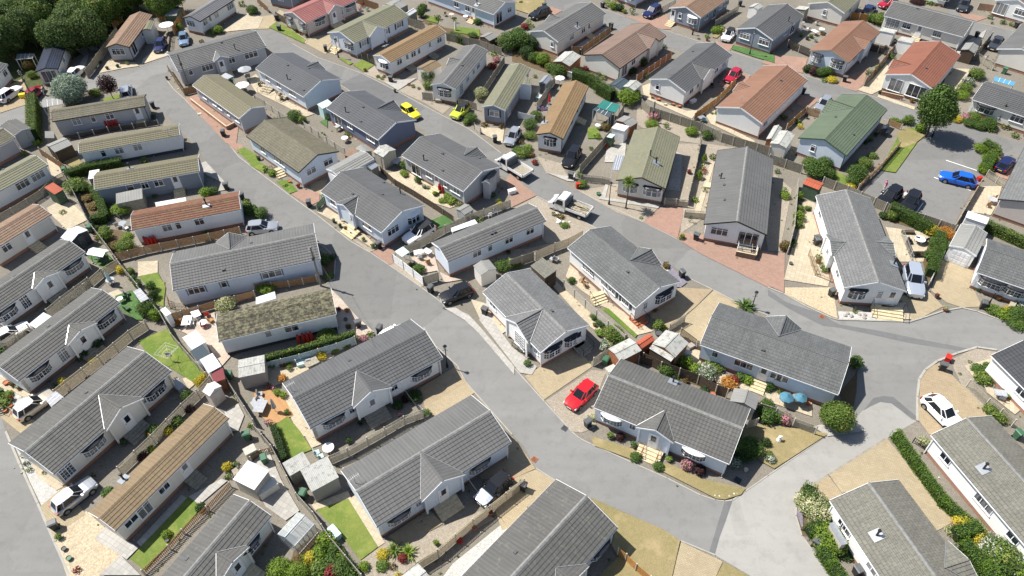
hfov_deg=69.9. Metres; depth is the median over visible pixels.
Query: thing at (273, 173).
shrub
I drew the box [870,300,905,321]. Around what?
garden steps
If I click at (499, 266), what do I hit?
shrub
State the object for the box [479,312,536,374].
patio
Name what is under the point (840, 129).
park home
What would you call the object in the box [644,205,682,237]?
drive
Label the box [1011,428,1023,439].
wheelie bin
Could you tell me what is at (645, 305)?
window
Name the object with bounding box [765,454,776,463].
shrub
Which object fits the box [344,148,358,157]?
shed
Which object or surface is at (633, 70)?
shrub
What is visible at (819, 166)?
shrub
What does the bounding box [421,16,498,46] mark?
garden
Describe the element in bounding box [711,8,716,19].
french window
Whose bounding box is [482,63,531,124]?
park home
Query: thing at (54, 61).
park home
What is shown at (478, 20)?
shrub
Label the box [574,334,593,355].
garden steps
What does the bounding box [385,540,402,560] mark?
spiky plant
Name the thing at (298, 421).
patio
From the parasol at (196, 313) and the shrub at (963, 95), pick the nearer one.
the parasol at (196, 313)
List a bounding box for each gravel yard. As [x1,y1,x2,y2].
[0,375,35,409]
[16,448,62,504]
[56,511,119,575]
[72,201,87,216]
[323,217,373,251]
[360,511,493,575]
[364,66,393,81]
[390,263,424,286]
[398,80,449,113]
[444,526,505,575]
[489,243,551,264]
[514,197,594,242]
[537,157,566,175]
[546,370,604,432]
[578,183,660,221]
[636,104,700,143]
[662,144,699,202]
[681,144,732,231]
[766,174,791,250]
[785,287,837,317]
[838,311,875,319]
[950,348,995,406]
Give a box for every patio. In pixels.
[0,377,30,396]
[32,463,62,490]
[46,157,62,179]
[47,202,88,228]
[94,527,137,558]
[99,555,139,574]
[100,58,137,72]
[108,289,121,297]
[137,495,186,545]
[138,261,157,275]
[142,51,167,63]
[179,312,229,364]
[183,377,193,389]
[189,479,226,503]
[201,161,230,190]
[222,12,262,31]
[224,404,243,430]
[248,74,313,115]
[252,449,298,519]
[265,353,334,387]
[284,394,307,435]
[302,427,320,447]
[312,491,350,510]
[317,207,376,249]
[332,290,373,335]
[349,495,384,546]
[385,78,415,89]
[388,170,460,207]
[411,253,437,272]
[433,253,460,281]
[471,299,505,332]
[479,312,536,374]
[481,127,503,142]
[549,173,575,180]
[553,282,591,327]
[566,265,607,303]
[570,295,609,341]
[576,26,608,46]
[599,184,659,207]
[600,302,651,334]
[605,142,625,161]
[642,83,696,118]
[667,151,681,190]
[690,349,764,396]
[694,161,714,213]
[705,107,754,141]
[764,389,811,415]
[784,199,829,285]
[814,421,864,435]
[858,63,887,93]
[876,302,910,319]
[878,94,914,109]
[886,227,930,261]
[942,68,970,88]
[957,29,986,55]
[965,186,1001,214]
[965,358,991,375]
[984,385,1019,413]
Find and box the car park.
[864,129,1021,223]
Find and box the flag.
[537,106,547,111]
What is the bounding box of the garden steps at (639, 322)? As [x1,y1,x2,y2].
[629,310,649,328]
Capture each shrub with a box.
[0,387,4,395]
[0,395,12,408]
[2,390,13,398]
[21,59,34,69]
[26,70,37,78]
[57,377,66,385]
[61,177,87,192]
[74,180,88,191]
[76,350,88,359]
[80,193,92,202]
[86,202,96,209]
[88,88,100,96]
[91,338,103,347]
[95,228,111,241]
[97,225,109,230]
[100,486,113,496]
[109,240,119,249]
[111,203,131,215]
[114,265,125,273]
[115,238,135,253]
[121,232,132,238]
[126,267,134,274]
[128,275,137,281]
[133,280,142,287]
[134,299,157,317]
[137,449,147,461]
[144,280,155,291]
[144,424,160,437]
[146,445,155,452]
[147,290,158,299]
[147,308,162,321]
[161,529,171,538]
[163,426,172,435]
[164,424,173,432]
[170,415,184,427]
[175,23,182,30]
[175,318,181,325]
[179,389,191,400]
[184,404,194,412]
[192,377,203,386]
[195,501,205,512]
[198,187,210,196]
[198,372,207,380]
[208,186,217,193]
[212,25,222,32]
[214,296,236,312]
[221,461,232,471]
[242,199,250,209]
[244,204,258,215]
[245,5,257,14]
[251,206,268,218]
[254,281,275,293]
[265,556,291,575]
[266,169,275,175]
[272,388,280,395]
[277,373,286,381]
[284,561,308,575]
[287,109,302,121]
[292,554,303,567]
[297,116,306,122]
[303,550,317,566]
[308,559,330,575]
[309,544,327,561]
[315,530,336,551]
[316,327,336,340]
[316,351,325,356]
[316,540,327,553]
[320,254,330,263]
[320,550,338,568]
[322,562,340,575]
[323,272,334,279]
[326,540,341,556]
[331,555,354,575]
[333,548,346,560]
[342,563,360,575]
[358,560,369,572]
[359,334,367,341]
[375,548,389,559]
[375,558,389,572]
[392,399,403,409]
[397,553,407,562]
[399,159,405,168]
[401,395,408,402]
[406,389,421,403]
[407,262,415,268]
[412,263,425,273]
[416,6,425,16]
[418,3,427,8]
[421,71,434,81]
[422,81,431,88]
[438,197,445,203]
[444,195,457,202]
[462,119,470,124]
[464,112,477,122]
[468,31,477,37]
[473,18,481,24]
[474,87,488,97]
[475,92,481,100]
[486,62,497,68]
[493,56,500,61]
[493,258,510,270]
[494,30,517,49]
[504,258,515,268]
[510,27,525,34]
[510,30,531,49]
[511,145,521,154]
[513,145,530,158]
[515,263,523,267]
[519,45,533,57]
[521,23,528,28]
[522,118,537,129]
[522,130,536,138]
[523,34,538,48]
[525,151,534,157]
[527,52,537,61]
[529,110,542,120]
[535,52,550,65]
[545,62,553,71]
[549,62,567,76]
[560,222,569,228]
[567,277,575,283]
[577,179,587,188]
[599,341,609,350]
[600,122,611,129]
[601,324,623,341]
[608,1,616,9]
[612,332,627,344]
[615,433,625,441]
[616,3,624,9]
[617,88,641,104]
[628,67,637,74]
[628,90,640,99]
[630,451,642,462]
[644,119,658,126]
[647,112,659,120]
[652,319,663,329]
[652,461,664,471]
[657,362,677,376]
[677,352,693,367]
[680,458,693,471]
[685,126,698,135]
[687,361,702,373]
[693,463,705,476]
[696,170,702,178]
[696,362,717,380]
[701,130,712,139]
[701,153,707,161]
[709,361,724,372]
[710,25,722,33]
[719,375,738,389]
[729,374,739,383]
[730,456,741,468]
[733,448,754,463]
[734,436,748,453]
[735,371,746,382]
[741,435,764,458]
[742,374,753,384]
[756,399,775,418]
[758,408,777,424]
[761,437,772,447]
[763,398,773,406]
[764,385,773,392]
[765,450,773,457]
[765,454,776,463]
[766,381,775,388]
[770,408,784,423]
[778,240,790,250]
[779,191,790,199]
[780,411,793,425]
[792,210,806,220]
[792,219,802,227]
[793,487,829,518]
[795,204,805,211]
[796,191,803,199]
[801,156,815,168]
[802,65,810,71]
[802,499,831,522]
[803,158,829,179]
[808,67,818,75]
[810,522,847,555]
[811,533,836,555]
[816,68,826,76]
[818,156,832,167]
[818,499,830,517]
[823,66,833,75]
[823,167,837,178]
[827,75,837,82]
[830,541,848,556]
[839,549,853,562]
[844,183,855,187]
[845,164,869,180]
[845,173,862,185]
[849,355,864,368]
[856,156,874,169]
[867,12,874,20]
[867,152,878,158]
[869,13,884,23]
[878,211,888,218]
[886,210,897,220]
[888,117,901,124]
[902,114,915,124]
[909,0,924,4]
[914,122,927,132]
[917,436,930,446]
[924,248,944,260]
[925,224,940,234]
[928,236,949,250]
[938,225,954,239]
[944,525,952,536]
[950,514,971,525]
[953,115,962,122]
[956,82,973,92]
[957,90,969,99]
[958,535,973,542]
[960,113,971,119]
[961,77,975,84]
[962,118,976,126]
[967,111,981,120]
[968,68,987,79]
[969,363,985,372]
[970,528,989,547]
[972,120,987,130]
[972,370,994,385]
[973,142,988,152]
[974,531,1008,556]
[977,163,994,173]
[979,116,998,129]
[981,152,999,162]
[982,402,1000,414]
[982,536,1023,571]
[983,550,1015,575]
[985,303,1000,315]
[991,147,1002,154]
[992,408,1011,423]
[994,307,1012,319]
[1001,551,1022,574]
[1004,316,1023,331]
[1005,305,1023,321]
[1010,565,1023,575]
[1015,300,1023,308]
[1015,317,1023,329]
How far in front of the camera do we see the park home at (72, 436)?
68.42 m
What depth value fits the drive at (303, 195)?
96.18 m
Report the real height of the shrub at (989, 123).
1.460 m
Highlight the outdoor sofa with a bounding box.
[250,396,263,407]
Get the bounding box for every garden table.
[105,277,114,285]
[118,220,125,227]
[181,315,191,325]
[198,319,206,326]
[231,467,238,475]
[252,399,267,412]
[303,356,318,368]
[322,442,333,453]
[391,157,401,163]
[414,249,423,255]
[422,248,431,254]
[881,129,890,135]
[915,235,925,242]
[988,196,997,202]
[994,389,1007,397]
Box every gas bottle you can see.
[152,235,157,244]
[296,334,300,344]
[301,333,305,342]
[305,332,309,342]
[309,331,313,341]
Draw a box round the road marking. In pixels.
[880,160,976,211]
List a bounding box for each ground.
[0,0,1023,575]
[2,0,183,87]
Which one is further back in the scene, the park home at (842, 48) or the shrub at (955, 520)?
the park home at (842, 48)
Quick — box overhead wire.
[312,251,482,498]
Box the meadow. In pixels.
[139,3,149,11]
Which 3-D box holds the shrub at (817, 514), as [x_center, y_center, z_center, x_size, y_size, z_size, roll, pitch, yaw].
[26.242,19.194,62.681,2.533,1.668,2.512,-1,45,0]
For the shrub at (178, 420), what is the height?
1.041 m
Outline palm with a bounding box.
[622,175,637,207]
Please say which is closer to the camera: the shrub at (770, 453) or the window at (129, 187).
the shrub at (770, 453)
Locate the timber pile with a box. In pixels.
[568,202,590,213]
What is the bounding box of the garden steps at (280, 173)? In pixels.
[271,165,286,178]
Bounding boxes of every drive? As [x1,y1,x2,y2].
[0,78,26,112]
[0,408,34,432]
[41,487,85,540]
[185,94,237,142]
[227,143,242,151]
[256,10,283,28]
[291,189,318,204]
[304,35,331,53]
[310,180,326,194]
[373,247,394,263]
[388,510,442,544]
[420,367,465,405]
[424,383,473,415]
[479,434,534,478]
[495,469,553,530]
[506,174,535,206]
[525,349,591,398]
[547,5,562,14]
[627,15,670,28]
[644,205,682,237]
[650,287,712,328]
[670,291,738,342]
[672,542,722,575]
[678,232,772,286]
[715,41,733,50]
[719,68,749,88]
[762,253,784,291]
[763,53,807,72]
[796,95,819,107]
[814,476,840,500]
[830,439,952,530]
[838,69,867,90]
[900,290,942,319]
[919,363,987,434]
[931,260,979,306]
[958,12,986,20]
[994,154,1012,179]
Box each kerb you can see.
[5,431,70,575]
[99,56,167,73]
[167,81,445,307]
[292,43,500,152]
[317,242,335,283]
[423,327,511,434]
[465,313,826,501]
[536,196,595,227]
[582,192,681,241]
[601,8,917,110]
[681,540,714,554]
[689,278,767,315]
[768,287,1005,321]
[795,504,815,554]
[810,437,887,485]
[916,346,996,420]
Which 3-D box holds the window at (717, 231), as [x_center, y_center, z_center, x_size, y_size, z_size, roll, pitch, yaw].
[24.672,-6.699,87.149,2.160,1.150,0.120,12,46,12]
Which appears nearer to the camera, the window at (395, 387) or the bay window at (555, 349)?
the window at (395, 387)
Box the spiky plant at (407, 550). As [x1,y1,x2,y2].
[398,542,417,562]
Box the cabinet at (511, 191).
[507,187,515,194]
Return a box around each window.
[0,242,13,253]
[0,302,18,323]
[2,69,8,77]
[15,178,31,191]
[18,294,33,310]
[26,360,52,382]
[30,169,46,182]
[40,70,57,83]
[57,347,71,363]
[58,462,78,481]
[62,256,84,275]
[71,118,82,125]
[80,433,106,458]
[89,116,97,122]
[96,309,116,330]
[100,150,107,157]
[104,112,115,120]
[111,48,125,54]
[113,147,125,154]
[123,513,140,530]
[126,184,134,190]
[131,42,138,56]
[132,144,143,151]
[136,500,154,521]
[140,182,150,189]
[143,379,166,402]
[153,179,164,186]
[158,481,171,496]
[161,224,173,232]
[174,222,182,229]
[185,285,207,295]
[186,20,196,27]
[193,218,205,226]
[201,63,213,72]
[202,18,207,26]
[214,11,219,19]
[218,281,229,288]
[226,2,234,11]
[228,57,236,63]
[243,532,260,555]
[244,50,257,59]
[259,269,283,279]
[264,331,273,338]
[284,324,300,333]
[286,15,293,24]
[288,89,295,97]
[298,20,305,29]
[306,165,317,176]
[314,16,325,26]
[321,412,345,429]
[323,156,333,167]
[333,113,342,127]
[343,39,354,50]
[344,2,355,12]
[349,408,355,415]
[361,39,367,46]
[361,220,371,231]
[366,134,374,143]
[379,58,388,69]
[386,507,411,526]
[387,223,399,237]
[390,383,398,392]
[396,21,401,28]
[396,58,402,66]
[406,209,420,224]
[410,365,431,381]
[411,50,416,58]
[411,162,421,177]
[415,501,423,508]
[425,170,432,179]
[437,36,442,43]
[437,87,451,97]
[450,185,460,196]
[459,83,463,96]
[465,5,469,11]
[468,457,490,475]
[472,249,481,258]
[487,244,493,252]
[489,110,499,117]
[489,301,496,311]
[496,11,502,24]
[505,236,513,244]
[507,6,511,13]
[515,329,524,351]
[526,227,534,236]
[543,136,556,146]
[543,340,562,358]
[564,332,577,347]
[582,263,593,277]
[590,539,609,561]
[600,279,607,289]
[600,411,622,426]
[607,285,615,296]
[620,297,628,308]
[621,64,627,77]
[622,181,638,193]
[628,423,635,431]
[642,185,662,197]
[642,301,647,310]
[654,286,673,304]
[680,445,706,461]
[687,14,697,24]
[709,226,728,236]
[710,351,718,358]
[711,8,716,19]
[732,359,753,371]
[735,231,759,247]
[739,31,750,40]
[758,37,769,46]
[768,372,782,381]
[774,374,788,384]
[789,23,795,35]
[809,144,815,152]
[811,52,823,62]
[829,58,844,69]
[836,518,843,528]
[839,522,850,539]
[846,288,868,299]
[864,561,876,575]
[874,291,883,298]
[884,17,899,29]
[887,77,903,93]
[901,22,911,29]
[904,83,926,99]
[932,30,942,38]
[937,450,951,466]
[971,492,993,516]
[975,102,996,115]
[977,275,1006,291]
[991,2,1008,15]
[1002,284,1023,298]
[1003,529,1019,546]
[1008,114,1023,124]
[1013,8,1023,16]
[1013,385,1023,400]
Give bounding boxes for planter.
[687,342,695,349]
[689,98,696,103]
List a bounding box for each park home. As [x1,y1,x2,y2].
[0,62,13,89]
[0,119,36,165]
[0,155,53,211]
[0,204,57,266]
[0,239,91,326]
[0,288,125,393]
[8,346,174,485]
[35,43,71,85]
[51,94,150,135]
[78,124,184,162]
[88,403,232,540]
[93,154,203,203]
[105,11,158,61]
[130,191,244,244]
[162,494,274,575]
[165,30,266,85]
[169,223,322,304]
[182,0,236,34]
[192,74,267,132]
[216,288,337,354]
[246,117,338,186]
[255,52,341,110]
[271,0,304,8]
[282,0,356,36]
[282,319,442,440]
[320,167,424,247]
[326,90,416,149]
[327,4,408,57]
[341,395,511,536]
[373,25,445,75]
[401,133,501,204]
[428,0,516,27]
[430,44,487,104]
[431,203,545,276]
[462,479,617,575]
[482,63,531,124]
[483,268,591,366]
[528,2,605,55]
[536,80,588,153]
[567,226,680,319]
[583,23,665,80]
[593,359,749,476]
[614,0,646,7]
[616,126,679,203]
[649,42,731,106]
[665,0,728,31]
[699,302,851,405]
[703,146,773,249]
[715,65,807,138]
[736,3,803,53]
[796,94,886,170]
[807,0,860,26]
[808,20,879,76]
[812,189,906,306]
[828,479,976,575]
[881,1,975,50]
[881,41,960,101]
[922,0,948,6]
[924,415,1023,561]
[968,81,1023,133]
[969,239,1023,306]
[985,340,1023,414]
[991,0,1023,23]
[992,148,1023,227]
[993,22,1023,74]
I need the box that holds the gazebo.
[395,247,410,263]
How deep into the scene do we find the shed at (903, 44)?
120.18 m
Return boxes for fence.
[0,171,67,222]
[0,323,31,350]
[17,70,29,90]
[37,147,66,168]
[45,277,90,315]
[52,320,149,395]
[62,119,158,139]
[63,173,139,287]
[82,258,118,290]
[84,27,117,78]
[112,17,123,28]
[112,226,241,260]
[116,375,212,475]
[136,285,207,376]
[140,481,231,574]
[152,11,166,21]
[165,294,186,308]
[166,64,196,95]
[168,28,176,51]
[171,290,255,318]
[172,7,185,35]
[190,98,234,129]
[225,376,256,426]
[249,445,275,461]
[252,423,361,575]
[253,275,317,290]
[254,95,287,117]
[257,0,268,12]
[266,336,356,369]
[275,12,285,23]
[303,121,345,153]
[315,196,324,210]
[328,408,423,463]
[356,0,378,8]
[361,52,375,65]
[380,166,453,221]
[381,21,422,44]
[392,253,423,285]
[404,199,510,251]
[407,18,424,28]
[416,478,524,566]
[422,92,432,99]
[422,272,438,284]
[446,33,501,55]
[458,98,476,109]
[474,123,480,133]
[483,56,504,93]
[509,252,533,268]
[512,342,529,355]
[518,112,534,121]
[535,230,582,259]
[537,77,554,105]
[563,279,625,339]
[571,26,610,54]
[579,103,624,173]
[580,174,610,184]
[593,347,610,366]
[617,547,651,575]
[636,52,671,80]
[638,355,653,365]
[641,99,770,155]
[643,352,728,398]
[662,0,675,11]
[664,197,688,206]
[669,314,685,330]
[680,328,701,350]
[684,209,705,218]
[687,136,702,201]
[694,78,736,119]
[714,6,738,26]
[735,245,758,259]
[737,245,757,253]
[746,418,759,428]
[760,403,818,433]
[769,154,803,173]
[786,105,807,129]
[786,179,799,253]
[787,40,810,57]
[805,106,821,116]
[808,249,832,280]
[822,176,957,232]
[849,11,869,21]
[857,141,900,189]
[863,43,896,85]
[869,43,890,54]
[881,91,903,99]
[887,118,902,129]
[901,231,914,260]
[906,236,929,256]
[912,437,927,448]
[955,179,982,224]
[965,379,1016,426]
[973,31,993,58]
[973,52,995,70]
[976,3,994,10]
[985,169,1005,187]
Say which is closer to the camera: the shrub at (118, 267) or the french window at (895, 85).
the shrub at (118, 267)
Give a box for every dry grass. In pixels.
[64,156,81,166]
[515,0,544,13]
[590,497,679,575]
[591,436,634,458]
[600,556,632,575]
[662,463,745,498]
[712,27,725,37]
[717,562,747,575]
[740,424,826,468]
[897,127,924,147]
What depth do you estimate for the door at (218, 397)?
72.03 m
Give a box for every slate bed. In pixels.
[660,260,686,286]
[797,504,802,528]
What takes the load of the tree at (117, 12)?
on the woodland ground at (13, 66)
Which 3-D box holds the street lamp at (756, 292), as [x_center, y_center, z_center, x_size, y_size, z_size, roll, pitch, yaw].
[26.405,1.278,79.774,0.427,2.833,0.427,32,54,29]
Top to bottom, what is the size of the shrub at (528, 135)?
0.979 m
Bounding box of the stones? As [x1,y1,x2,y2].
[10,6,1015,562]
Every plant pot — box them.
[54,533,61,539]
[65,555,71,560]
[119,440,126,446]
[279,391,286,398]
[317,354,326,360]
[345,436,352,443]
[357,420,363,425]
[424,408,431,416]
[446,197,454,204]
[456,537,462,543]
[523,359,531,366]
[595,328,604,336]
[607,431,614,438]
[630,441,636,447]
[655,330,661,335]
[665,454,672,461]
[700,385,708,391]
[733,476,741,483]
[942,305,948,311]
[996,295,1002,300]
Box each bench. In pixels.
[296,357,311,367]
[901,230,914,234]
[1008,300,1015,306]
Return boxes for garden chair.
[312,448,319,456]
[998,395,1006,401]
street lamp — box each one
[443,345,448,367]
[750,291,758,308]
[989,289,998,303]
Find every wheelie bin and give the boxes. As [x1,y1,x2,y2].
[85,223,93,232]
[148,100,155,108]
[220,129,225,136]
[222,181,228,189]
[224,370,232,379]
[239,191,244,200]
[241,429,251,440]
[259,452,268,464]
[298,487,308,499]
[305,198,311,206]
[353,318,361,328]
[374,239,382,248]
[375,323,382,333]
[388,75,392,81]
[426,283,433,293]
[480,305,488,315]
[492,134,496,142]
[518,479,527,492]
[568,171,573,178]
[583,417,592,428]
[602,355,609,365]
[679,268,685,278]
[693,231,700,240]
[810,535,822,548]
[813,236,821,245]
[828,287,836,296]
[842,75,848,82]
[851,563,864,575]
[938,360,948,371]
[974,31,980,37]
[979,299,988,309]
[1001,66,1008,73]
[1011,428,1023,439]
[1013,21,1020,28]
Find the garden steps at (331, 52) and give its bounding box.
[326,46,336,54]
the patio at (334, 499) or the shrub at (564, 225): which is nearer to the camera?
the patio at (334, 499)
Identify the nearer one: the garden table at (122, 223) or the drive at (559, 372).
the drive at (559, 372)
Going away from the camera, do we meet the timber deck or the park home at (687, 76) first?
the timber deck
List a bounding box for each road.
[0,57,170,127]
[0,417,66,575]
[133,31,443,335]
[239,29,998,350]
[424,309,723,550]
[545,0,1023,149]
[674,249,1023,420]
[715,402,915,575]
[864,0,882,11]
[946,4,1013,39]
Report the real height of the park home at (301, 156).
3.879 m
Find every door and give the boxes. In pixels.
[22,229,36,244]
[44,278,59,295]
[57,192,67,204]
[76,332,92,350]
[77,235,87,248]
[120,411,136,430]
[133,108,143,119]
[171,176,182,188]
[179,461,193,478]
[208,16,213,26]
[213,390,223,404]
[217,59,226,72]
[230,558,246,575]
[331,11,337,23]
[334,35,339,47]
[349,213,356,228]
[366,396,378,412]
[377,156,381,166]
[405,54,409,65]
[427,41,432,53]
[434,176,439,186]
[438,485,448,502]
[471,7,475,17]
[540,83,544,93]
[548,276,552,287]
[574,328,582,345]
[587,23,590,34]
[647,432,659,449]
[670,9,675,21]
[756,368,769,381]
[883,290,898,304]
[914,26,923,37]
[946,248,970,267]
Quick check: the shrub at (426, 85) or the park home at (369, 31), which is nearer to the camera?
the shrub at (426, 85)
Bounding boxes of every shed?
[44,183,68,204]
[45,131,57,142]
[46,137,77,162]
[61,226,92,249]
[88,169,99,185]
[116,188,146,214]
[161,307,175,327]
[165,8,183,23]
[182,330,210,353]
[190,344,208,369]
[200,353,220,380]
[202,381,226,407]
[211,368,228,390]
[233,461,270,500]
[238,355,268,388]
[258,475,279,500]
[282,452,310,485]
[300,456,341,501]
[317,99,331,118]
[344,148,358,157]
[356,144,371,156]
[366,162,379,176]
[373,144,395,169]
[385,0,407,12]
[402,563,428,575]
[406,8,416,20]
[417,60,441,82]
[456,204,473,218]
[473,259,495,285]
[480,32,496,45]
[531,257,556,287]
[538,75,551,93]
[553,51,580,76]
[567,69,573,78]
[607,133,614,147]
[608,338,641,364]
[609,78,628,99]
[612,123,628,142]
[616,115,637,137]
[623,80,641,96]
[636,334,654,355]
[649,344,673,363]
[652,330,688,364]
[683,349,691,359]
[730,388,758,419]
[747,3,762,17]
[765,125,781,146]
[769,130,794,157]
[795,6,808,21]
[801,177,823,201]
[826,522,847,549]
[875,27,897,45]
[894,36,914,53]
[957,42,978,64]
[962,211,988,229]
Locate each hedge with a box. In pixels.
[24,92,42,141]
[64,156,123,179]
[87,184,111,225]
[265,329,357,361]
[268,422,288,461]
[448,31,464,44]
[569,67,602,89]
[593,80,616,100]
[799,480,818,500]
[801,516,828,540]
[813,543,848,575]
[888,201,936,235]
[889,429,975,522]
[924,228,946,279]
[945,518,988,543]
[954,536,1001,575]
[979,150,998,173]
[981,138,1001,151]
[983,219,1023,248]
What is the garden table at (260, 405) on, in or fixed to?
on the ground at (102, 470)
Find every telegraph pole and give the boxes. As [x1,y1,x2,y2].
[176,54,189,86]
[308,246,321,286]
[652,101,656,118]
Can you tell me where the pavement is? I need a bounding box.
[445,308,513,373]
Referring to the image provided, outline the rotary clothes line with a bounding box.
[154,344,177,360]
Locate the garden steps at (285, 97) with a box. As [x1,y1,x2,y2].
[275,90,287,102]
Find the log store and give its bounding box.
[605,364,614,376]
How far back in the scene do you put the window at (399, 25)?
127.06 m
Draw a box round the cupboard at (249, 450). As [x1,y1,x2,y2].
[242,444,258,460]
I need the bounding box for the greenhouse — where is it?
[278,512,317,554]
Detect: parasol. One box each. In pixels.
[104,271,114,286]
[159,21,172,32]
[190,309,200,317]
[236,81,248,91]
[238,66,250,79]
[270,398,275,410]
[555,75,564,85]
[779,392,793,403]
[795,393,806,403]
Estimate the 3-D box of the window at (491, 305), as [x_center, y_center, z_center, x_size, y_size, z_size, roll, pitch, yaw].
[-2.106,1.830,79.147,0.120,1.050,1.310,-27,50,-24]
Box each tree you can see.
[0,0,19,16]
[0,15,26,61]
[0,43,5,62]
[5,5,41,47]
[13,0,52,17]
[18,14,43,47]
[19,0,51,21]
[33,19,65,47]
[43,17,79,57]
[44,0,55,8]
[47,6,73,34]
[49,72,87,104]
[53,0,80,15]
[64,13,94,52]
[70,6,108,50]
[80,0,114,28]
[96,74,117,98]
[101,0,123,20]
[111,0,136,18]
[133,0,143,10]
[142,0,154,13]
[149,0,175,17]
[154,0,185,7]
[818,400,857,433]
[915,83,960,136]
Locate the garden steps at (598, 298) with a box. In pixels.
[589,287,608,306]
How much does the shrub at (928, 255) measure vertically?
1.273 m
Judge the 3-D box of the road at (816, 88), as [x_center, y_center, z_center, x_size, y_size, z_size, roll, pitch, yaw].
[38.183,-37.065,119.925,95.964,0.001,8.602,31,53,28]
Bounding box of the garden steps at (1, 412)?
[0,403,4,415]
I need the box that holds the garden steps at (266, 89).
[257,80,273,94]
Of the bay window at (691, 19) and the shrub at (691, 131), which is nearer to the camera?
the shrub at (691, 131)
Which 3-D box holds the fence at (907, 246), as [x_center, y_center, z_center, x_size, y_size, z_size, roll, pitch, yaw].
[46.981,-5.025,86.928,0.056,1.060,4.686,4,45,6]
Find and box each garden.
[79,184,97,217]
[104,229,133,251]
[291,534,355,575]
[319,253,333,282]
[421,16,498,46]
[512,30,568,78]
[667,374,729,393]
[797,487,810,535]
[840,369,857,412]
[883,212,949,283]
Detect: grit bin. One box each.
[18,92,24,97]
[944,353,952,361]
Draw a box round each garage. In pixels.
[326,151,374,180]
[944,223,987,267]
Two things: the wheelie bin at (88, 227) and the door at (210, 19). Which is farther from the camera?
the door at (210, 19)
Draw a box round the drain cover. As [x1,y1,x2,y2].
[530,456,537,462]
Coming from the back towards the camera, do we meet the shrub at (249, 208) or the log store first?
the shrub at (249, 208)
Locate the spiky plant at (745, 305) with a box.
[730,298,755,312]
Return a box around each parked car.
[0,86,22,102]
[0,321,31,348]
[10,388,53,421]
[24,85,44,98]
[48,476,97,516]
[66,66,84,76]
[118,83,132,97]
[153,37,167,52]
[177,31,189,46]
[245,219,278,235]
[379,324,395,333]
[400,102,420,118]
[402,219,436,244]
[439,281,474,305]
[449,101,471,119]
[473,469,514,507]
[503,126,521,145]
[528,5,551,20]
[561,144,582,167]
[563,378,598,411]
[642,3,661,18]
[721,27,735,42]
[723,67,742,83]
[813,94,832,110]
[861,4,875,13]
[877,0,897,9]
[877,183,904,204]
[900,188,922,210]
[900,261,926,298]
[920,392,961,427]
[938,171,977,189]
[956,0,970,12]
[986,35,1004,51]
[993,156,1016,173]
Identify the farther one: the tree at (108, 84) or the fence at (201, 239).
the tree at (108, 84)
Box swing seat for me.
[87,247,112,265]
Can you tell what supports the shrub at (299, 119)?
on the ground at (102, 470)
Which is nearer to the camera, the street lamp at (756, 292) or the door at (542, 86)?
the street lamp at (756, 292)
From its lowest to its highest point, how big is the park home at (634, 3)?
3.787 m
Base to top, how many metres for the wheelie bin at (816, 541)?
1.055 m
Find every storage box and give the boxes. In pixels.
[46,518,59,530]
[174,379,185,393]
[326,524,341,540]
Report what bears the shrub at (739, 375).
on the ground at (102, 470)
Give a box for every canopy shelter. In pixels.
[16,53,37,69]
[29,312,51,329]
[42,98,65,118]
[46,391,63,407]
[133,288,153,308]
[155,197,185,205]
[221,73,235,84]
[256,292,276,304]
[451,219,476,233]
[592,107,611,122]
[596,100,620,124]
[611,155,623,175]
[993,76,1015,88]
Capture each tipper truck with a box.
[494,152,533,179]
[548,191,593,219]
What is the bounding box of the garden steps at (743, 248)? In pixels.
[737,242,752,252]
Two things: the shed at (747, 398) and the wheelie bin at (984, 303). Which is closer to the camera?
the shed at (747, 398)
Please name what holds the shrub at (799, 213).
on the ground at (102, 470)
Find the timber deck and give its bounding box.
[254,388,292,424]
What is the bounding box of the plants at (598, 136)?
[12,0,1023,575]
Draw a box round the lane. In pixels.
[76,46,99,65]
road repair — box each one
[341,74,423,111]
[709,501,731,553]
[768,290,965,350]
[864,396,915,419]
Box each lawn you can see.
[87,247,113,267]
[103,94,119,100]
[115,290,142,319]
[130,497,196,568]
[138,272,165,301]
[139,329,201,381]
[154,281,164,306]
[237,147,259,168]
[250,161,266,172]
[270,22,305,42]
[276,180,296,193]
[276,416,311,457]
[316,499,377,559]
[320,119,326,126]
[339,58,351,64]
[353,60,372,71]
[425,14,438,22]
[430,215,452,228]
[453,26,479,35]
[588,126,600,137]
[602,308,636,336]
[732,45,774,62]
[834,172,846,183]
[881,127,918,171]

